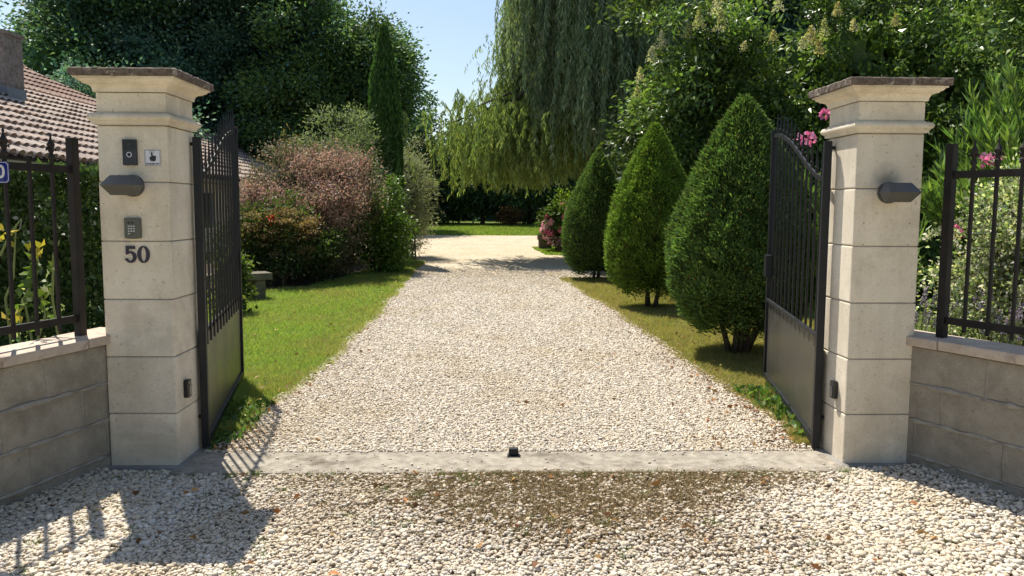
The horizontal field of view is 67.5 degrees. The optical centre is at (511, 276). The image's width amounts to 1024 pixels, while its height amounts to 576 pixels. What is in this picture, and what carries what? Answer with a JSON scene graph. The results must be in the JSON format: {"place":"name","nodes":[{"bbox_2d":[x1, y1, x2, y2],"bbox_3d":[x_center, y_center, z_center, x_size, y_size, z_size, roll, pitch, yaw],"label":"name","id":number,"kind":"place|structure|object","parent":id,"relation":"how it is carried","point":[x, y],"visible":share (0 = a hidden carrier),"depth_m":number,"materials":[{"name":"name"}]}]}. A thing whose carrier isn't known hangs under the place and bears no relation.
{"place":"outdoors","nodes":[
{"label":"outdoors","id":0,"kind":"place"},
{"bbox_2d":[208,259,424,432],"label":"lawn grass","id":1,"kind":"structure","parent":0,"point":[263,319],"depth_m":9.44,"materials":[{"name":"green plant"}]},
{"bbox_2d":[0,0,782,150],"label":"sky","id":2,"kind":"structure","parent":0,"point":[453,30],"materials":[{"name":"blue"}]},
{"bbox_2d":[410,223,543,235],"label":"lawn grass","id":3,"kind":"structure","parent":0,"point":[485,229],"depth_m":37.18,"materials":[{"name":"green plant"}]},
{"bbox_2d":[17,219,981,450],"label":"ground","id":4,"kind":"structure","parent":0,"point":[929,296],"depth_m":11.14,"materials":[{"name":"green plant"}]},
{"bbox_2d":[0,219,59,344],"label":"rose bush","id":5,"kind":"object","parent":4,"relation":"on","point":[27,282],"visible":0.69,"depth_m":4.31,"materials":[{"name":"green plant"}]},
{"bbox_2d":[0,158,105,346],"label":"hedge","id":6,"kind":"object","parent":4,"relation":"on","point":[90,181],"visible":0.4,"depth_m":6.10,"materials":[{"name":"green plant"}]},
{"bbox_2d":[0,327,111,506],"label":"block wall","id":7,"kind":"structure","parent":4,"relation":"on","point":[54,417],"depth_m":3.98,"materials":[{"name":"concrete"}]},
{"bbox_2d":[0,127,86,339],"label":"iron fence","id":8,"kind":"object","parent":7,"relation":"on","point":[71,169],"visible":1,"depth_m":4.08,"materials":[{"name":"black metal"}]},
{"bbox_2d":[0,161,9,182],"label":"number plate","id":9,"kind":"object","parent":8,"relation":"attached to","point":[4,173],"visible":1,"depth_m":3.73,"materials":[{"name":"blue metal"}]},
{"bbox_2d":[0,0,255,132],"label":"broadleaf tree","id":10,"kind":"object","parent":4,"relation":"on","point":[49,29],"visible":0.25,"depth_m":34.42,"materials":[{"name":"green plant"}]},
{"bbox_2d":[41,49,221,145],"bbox_3d":[-15.453,-4.451,28.895,9.640,8.038,9.263,-5,7,-44],"label":"broadleaf tree","id":11,"kind":"object","parent":4,"relation":"on","point":[77,85],"visible":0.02,"depth_m":28.31,"materials":[{"name":"green plant"}]},
{"bbox_2d":[66,67,213,470],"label":"gate pillar","id":12,"kind":"structure","parent":4,"relation":"on","point":[151,324],"depth_m":4.29,"materials":[{"name":"stone"}]},
{"bbox_2d":[100,175,144,196],"bbox_3d":[-2.079,-0.492,4.122,0.196,0.120,0.200,0,5,-1],"label":"wall lamp","id":13,"kind":"object","parent":12,"relation":"attached to","point":[132,185],"visible":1,"depth_m":4.07,"materials":[{"name":"metal"}]},
{"bbox_2d":[122,139,137,164],"bbox_3d":[-2.089,-0.680,4.192,0.074,0.140,0.026,0,5,-1],"label":"doorbell","id":14,"kind":"object","parent":12,"relation":"attached to","point":[129,152],"visible":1,"depth_m":4.18,"materials":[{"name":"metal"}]},
{"bbox_2d":[122,140,134,149],"bbox_3d":[-2.088,-0.719,4.178,0.070,0.054,0.003,0,5,-1],"label":"camera window","id":15,"kind":"structure","parent":14,"relation":"in","point":[124,142],"depth_m":4.18,"materials":[{"name":"black glass"}]},
{"bbox_2d":[124,218,141,238],"bbox_3d":[-2.090,-0.267,4.228,0.086,0.115,0.028,0,5,-1],"label":"keypad","id":16,"kind":"object","parent":12,"relation":"attached to","point":[132,228],"visible":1,"depth_m":4.22,"materials":[{"name":"grey metal"}]},
{"bbox_2d":[125,246,149,262],"bbox_3d":[-2.077,-0.124,4.251,0.136,0.095,0.009,0,5,-1],"label":"house number","id":17,"kind":"object","parent":12,"relation":"attached to","point":[134,255],"visible":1,"depth_m":4.25,"materials":[{"name":"black metal"}]},
{"bbox_2d":[144,150,160,165],"bbox_3d":[-1.972,-0.653,4.208,0.086,0.086,0.004,0,5,-1],"label":"sticker","id":18,"kind":"object","parent":12,"relation":"attached to","point":[152,157],"visible":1,"depth_m":4.21,"materials":[{"name":"white plastic"}]},
{"bbox_2d":[183,379,191,397],"bbox_3d":[-1.884,0.648,4.459,0.034,0.106,0.052,0,5,-1],"label":"photocell","id":19,"kind":"object","parent":12,"relation":"attached to","point":[187,384],"visible":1,"depth_m":4.44,"materials":[{"name":"black plastic"}]},
{"bbox_2d":[190,110,243,447],"bbox_3d":[-2.124,-0.163,5.519,0.122,2.240,1.982,-1,5,-13],"label":"gate leaf","id":20,"kind":"object","parent":12,"relation":"attached to","point":[221,353],"visible":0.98,"depth_m":5.29,"materials":[{"name":"paint"}]},
{"bbox_2d":[0,29,279,251],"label":"house","id":21,"kind":"structure","parent":4,"relation":"on","point":[36,108],"depth_m":17.70,"materials":[{"name":"brown tile"}]},
{"bbox_2d":[204,190,212,230],"bbox_3d":[-9.049,-1.965,22.696,0.060,1.200,1.180,0,5,-1],"label":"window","id":22,"kind":"structure","parent":21,"relation":"in","point":[204,190],"depth_m":22.89,"materials":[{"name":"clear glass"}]},
{"bbox_2d":[79,0,354,157],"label":"broadleaf tree","id":23,"kind":"object","parent":4,"relation":"on","point":[219,40],"visible":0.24,"depth_m":34.37,"materials":[{"name":"green plant"}]},
{"bbox_2d":[207,248,260,313],"bbox_3d":[-3.868,0.085,10.545,0.804,1.027,0.784,-4,7,-42],"label":"leafy plant","id":24,"kind":"object","parent":4,"relation":"on","point":[246,271],"visible":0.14,"depth_m":10.53,"materials":[{"name":"green plant"}]},
{"bbox_2d":[207,271,272,299],"bbox_3d":[-4.427,0.172,12.008,1.250,0.448,0.400,-3,6,-33],"label":"stone bench","id":25,"kind":"object","parent":4,"relation":"on","point":[258,279],"visible":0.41,"depth_m":12.12,"materials":[{"name":"grey stone"}]},
{"bbox_2d":[206,182,352,285],"bbox_3d":[-4.523,-0.590,14.511,3.030,2.428,2.268,0,5,-1],"label":"spirea shrub","id":26,"kind":"object","parent":4,"relation":"on","point":[272,239],"visible":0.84,"depth_m":14.13,"materials":[{"name":"green plant"}]},
{"bbox_2d":[206,257,373,288],"bbox_3d":[-5.204,-0.123,17.135,4.864,0.072,9.600,0,5,-1],"label":"flower bed","id":27,"kind":"object","parent":4,"relation":"on","point":[295,282],"visible":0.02,"depth_m":15.61,"materials":[{"name":"soil"}]},
{"bbox_2d":[229,132,396,279],"bbox_3d":[-4.324,-1.297,16.291,3.738,3.584,4.105,0,5,-1],"label":"pink shrub","id":28,"kind":"object","parent":4,"relation":"on","point":[335,184],"visible":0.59,"depth_m":15.65,"materials":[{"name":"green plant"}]},
{"bbox_2d":[278,123,347,245],"bbox_3d":[-5.402,-1.917,21.026,2.957,4.382,3.262,-2,6,-23],"label":"wild shrub","id":29,"kind":"object","parent":4,"relation":"on","point":[284,131],"visible":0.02,"depth_m":20.11,"materials":[{"name":"green plant"}]},
{"bbox_2d":[215,0,436,166],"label":"broadleaf tree","id":30,"kind":"object","parent":4,"relation":"on","point":[340,62],"visible":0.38,"depth_m":33.83,"materials":[{"name":"green plant"}]},
{"bbox_2d":[272,98,419,264],"bbox_3d":[-4.323,-2.241,19.537,3.390,4.522,3.172,3,6,25],"label":"olive shrub","id":31,"kind":"object","parent":4,"relation":"on","point":[357,135],"visible":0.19,"depth_m":19.20,"materials":[{"name":"green plant"}]},
{"bbox_2d":[346,169,421,272],"bbox_3d":[-2.908,-1.079,17.024,1.824,2.648,2.198,0,5,-1],"label":"laurel shrub","id":32,"kind":"object","parent":4,"relation":"on","point":[389,245],"visible":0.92,"depth_m":16.84,"materials":[{"name":"green plant"}]},
{"bbox_2d":[365,23,405,224],"bbox_3d":[-3.317,-3.483,20.189,1.048,6.278,1.033,-3,6,-31],"label":"columnar cypress","id":33,"kind":"object","parent":4,"relation":"on","point":[384,99],"visible":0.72,"depth_m":19.82,"materials":[{"name":"green plant"}]},
{"bbox_2d":[393,129,443,257],"bbox_3d":[-2.948,-2.239,21.634,2.143,3.865,2.232,0,5,-1],"label":"olive tree","id":34,"kind":"object","parent":4,"relation":"on","point":[416,197],"visible":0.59,"depth_m":21.62,"materials":[{"name":"green plant"}]},
{"bbox_2d":[32,68,811,220],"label":"distant wood","id":35,"kind":"object","parent":4,"relation":"on","point":[470,217],"depth_m":51.23,"materials":[{"name":"green plant"}]},
{"bbox_2d":[415,202,447,225],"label":"round bush","id":36,"kind":"object","parent":4,"relation":"on","point":[434,217],"visible":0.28,"depth_m":41.93,"materials":[{"name":"green plant"}]},
{"bbox_2d":[404,90,478,223],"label":"broadleaf tree","id":37,"kind":"object","parent":4,"relation":"on","point":[451,216],"visible":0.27,"depth_m":44.35,"materials":[{"name":"green plant"}]},
{"bbox_2d":[428,140,532,223],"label":"broadleaf tree","id":38,"kind":"object","parent":4,"relation":"on","point":[470,198],"visible":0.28,"depth_m":43.80,"materials":[{"name":"green plant"}]},
{"bbox_2d":[211,381,805,444],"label":"weeds","id":39,"kind":"object","parent":4,"relation":"on","point":[760,389],"visible":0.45,"depth_m":5.50,"materials":[{"name":"green plant"}]},
{"bbox_2d":[169,451,852,475],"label":"concrete sill","id":40,"kind":"structure","parent":4,"relation":"on","point":[577,461],"depth_m":4.47,"materials":[{"name":"beige concrete"}]},
{"bbox_2d":[507,447,519,457],"bbox_3d":[0.010,1.046,4.576,0.075,0.046,0.060,0,5,-1],"label":"gate stop","id":41,"kind":"object","parent":40,"relation":"on","point":[513,452],"visible":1,"depth_m":4.57,"materials":[{"name":"metal"}]},
{"bbox_2d":[494,204,527,225],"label":"brown shrub","id":42,"kind":"object","parent":4,"relation":"on","point":[510,214],"visible":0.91,"depth_m":42.62,"materials":[{"name":"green plant"}]},
{"bbox_2d":[478,172,576,223],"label":"broadleaf tree","id":43,"kind":"object","parent":4,"relation":"on","point":[539,201],"visible":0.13,"depth_m":43.33,"materials":[{"name":"green plant"}]},
{"bbox_2d":[537,234,551,248],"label":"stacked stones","id":44,"kind":"object","parent":4,"relation":"on","point":[542,244],"visible":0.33,"depth_m":24.84,"materials":[{"name":"grey stone"}]},
{"bbox_2d":[532,246,561,254],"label":"lawn grass","id":45,"kind":"structure","parent":4,"relation":"on","point":[549,251],"depth_m":23.70,"materials":[{"name":"green plant"}]},
{"bbox_2d":[534,200,568,250],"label":"hydrangea","id":46,"kind":"object","parent":4,"relation":"on","point":[550,229],"visible":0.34,"depth_m":23.85,"materials":[{"name":"pink plant"}]},
{"bbox_2d":[536,185,571,232],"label":"lime shrub","id":47,"kind":"object","parent":4,"relation":"on","point":[561,197],"visible":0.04,"depth_m":26.33,"materials":[{"name":"green plant"}]},
{"bbox_2d":[401,0,708,199],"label":"weeping willow","id":48,"kind":"object","parent":4,"relation":"on","point":[563,72],"visible":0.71,"depth_m":19.30,"materials":[{"name":"green plant"}]},
{"bbox_2d":[545,156,619,205],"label":"broadleaf tree","id":49,"kind":"object","parent":4,"relation":"on","point":[573,184],"visible":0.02,"depth_m":43.20,"materials":[{"name":"green plant"}]},
{"bbox_2d":[560,147,618,278],"bbox_3d":[1.781,-1.268,15.729,1.644,2.777,1.502,0,5,-1],"label":"clipped conifer","id":50,"kind":"object","parent":4,"relation":"on","point":[585,217],"visible":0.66,"depth_m":15.37,"materials":[{"name":"green plant"}]},
{"bbox_2d":[602,122,688,307],"bbox_3d":[2.122,-0.887,11.354,1.540,2.806,1.482,0,5,-1],"label":"clipped conifer","id":51,"kind":"object","parent":4,"relation":"on","point":[651,186],"visible":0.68,"depth_m":10.98,"materials":[{"name":"green plant"}]},
{"bbox_2d":[662,93,817,353],"bbox_3d":[2.321,-0.504,7.793,1.582,2.701,1.703,0,5,-1],"label":"clipped conifer","id":52,"kind":"object","parent":4,"relation":"on","point":[716,241],"visible":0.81,"depth_m":7.33,"materials":[{"name":"green plant"}]},
{"bbox_2d":[618,0,870,224],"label":"broadleaf tree","id":53,"kind":"object","parent":4,"relation":"on","point":[788,23],"visible":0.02,"depth_m":24.61,"materials":[{"name":"green plant"}]},
{"bbox_2d":[585,0,1023,298],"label":"privet tree","id":54,"kind":"object","parent":4,"relation":"on","point":[684,81],"visible":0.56,"depth_m":12.30,"materials":[{"name":"green plant"}]},
{"bbox_2d":[792,108,931,317],"bbox_3d":[3.393,-0.378,7.680,1.789,2.449,1.592,0,5,-1],"label":"oleander","id":55,"kind":"object","parent":4,"relation":"on","point":[813,136],"visible":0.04,"depth_m":7.43,"materials":[{"name":"green plant"}]},
{"bbox_2d":[808,76,953,468],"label":"gate pillar","id":56,"kind":"structure","parent":4,"relation":"on","point":[876,129],"depth_m":4.39,"materials":[{"name":"stone"}]},
{"bbox_2d":[763,114,835,447],"bbox_3d":[2.051,-0.146,5.573,0.123,2.240,1.950,1,5,8],"label":"gate leaf","id":57,"kind":"object","parent":56,"relation":"attached to","point":[793,357],"visible":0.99,"depth_m":5.36,"materials":[{"name":"paint"}]},
{"bbox_2d":[829,380,837,398],"bbox_3d":[1.908,0.668,4.552,0.034,0.106,0.052,0,5,-1],"label":"photocell","id":58,"kind":"object","parent":56,"relation":"attached to","point":[833,390],"visible":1,"depth_m":4.53,"materials":[{"name":"black plastic"}]},
{"bbox_2d":[877,182,921,203],"bbox_3d":[2.122,-0.465,4.230,0.196,0.120,0.200,0,5,-1],"label":"wall lamp","id":59,"kind":"object","parent":56,"relation":"attached to","point":[889,192],"visible":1,"depth_m":4.17,"materials":[{"name":"metal"}]},
{"bbox_2d":[777,0,1023,219],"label":"broadleaf tree","id":60,"kind":"object","parent":4,"relation":"on","point":[873,18],"visible":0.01,"depth_m":21.89,"materials":[{"name":"green plant"}]},
{"bbox_2d":[915,286,958,332],"bbox_3d":[2.580,0.556,4.979,0.529,1.016,0.473,1,5,6],"label":"lavender","id":61,"kind":"object","parent":4,"relation":"on","point":[925,314],"visible":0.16,"depth_m":4.89,"materials":[{"name":"green plant"}]},
{"bbox_2d":[906,329,1023,497],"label":"block wall","id":62,"kind":"structure","parent":4,"relation":"on","point":[965,414],"depth_m":4.13,"materials":[{"name":"concrete"}]},
{"bbox_2d":[935,138,1023,339],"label":"iron fence","id":63,"kind":"object","parent":62,"relation":"on","point":[952,174],"visible":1,"depth_m":4.19,"materials":[{"name":"black metal"}]},
{"bbox_2d":[914,142,1023,345],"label":"cotoneaster","id":64,"kind":"object","parent":4,"relation":"on","point":[1004,255],"visible":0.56,"depth_m":5.20,"materials":[{"name":"green plant"}]},
{"bbox_2d":[920,51,1023,294],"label":"oleander","id":65,"kind":"object","parent":4,"relation":"on","point":[1010,129],"visible":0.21,"depth_m":6.22,"materials":[{"name":"green plant"}]},
{"bbox_2d":[972,288,1023,345],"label":"lavender","id":66,"kind":"object","parent":4,"relation":"on","point":[1017,322],"visible":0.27,"depth_m":4.72,"materials":[{"name":"green plant"}]},
{"bbox_2d":[0,235,1015,575],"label":"driveway","id":67,"kind":"structure","parent":0,"point":[484,251],"depth_m":6.50,"materials":[{"name":"beige gravel"}]},
{"bbox_2d":[8,466,956,575],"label":"sprouting grass","id":68,"kind":"structure","parent":67,"relation":"on","point":[521,531],"depth_m":3.95,"materials":[{"name":"green plant"}]},
{"bbox_2d":[202,264,813,452],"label":"gravel stones","id":69,"kind":"object","parent":67,"relation":"on","point":[475,337],"visible":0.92,"depth_m":6.34,"materials":[{"name":"beige gravel"}]},
{"bbox_2d":[0,450,1023,575],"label":"gravel stones","id":70,"kind":"object","parent":67,"relation":"on","point":[967,501],"visible":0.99,"depth_m":3.52,"materials":[{"name":"beige gravel"}]},
{"bbox_2d":[63,277,1002,575],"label":"fallen leaves","id":71,"kind":"object","parent":67,"relation":"on","point":[813,565],"visible":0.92,"depth_m":5.30,"materials":[{"name":"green plant"}]},
{"bbox_2d":[166,467,921,575],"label":"dry thatch","id":72,"kind":"object","parent":67,"relation":"on","point":[565,487],"visible":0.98,"depth_m":3.96,"materials":[{"name":"plant"}]},
{"bbox_2d":[559,275,814,445],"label":"lawn grass","id":73,"kind":"structure","parent":0,"point":[655,321],"depth_m":8.68,"materials":[{"name":"green plant"}]}
]}

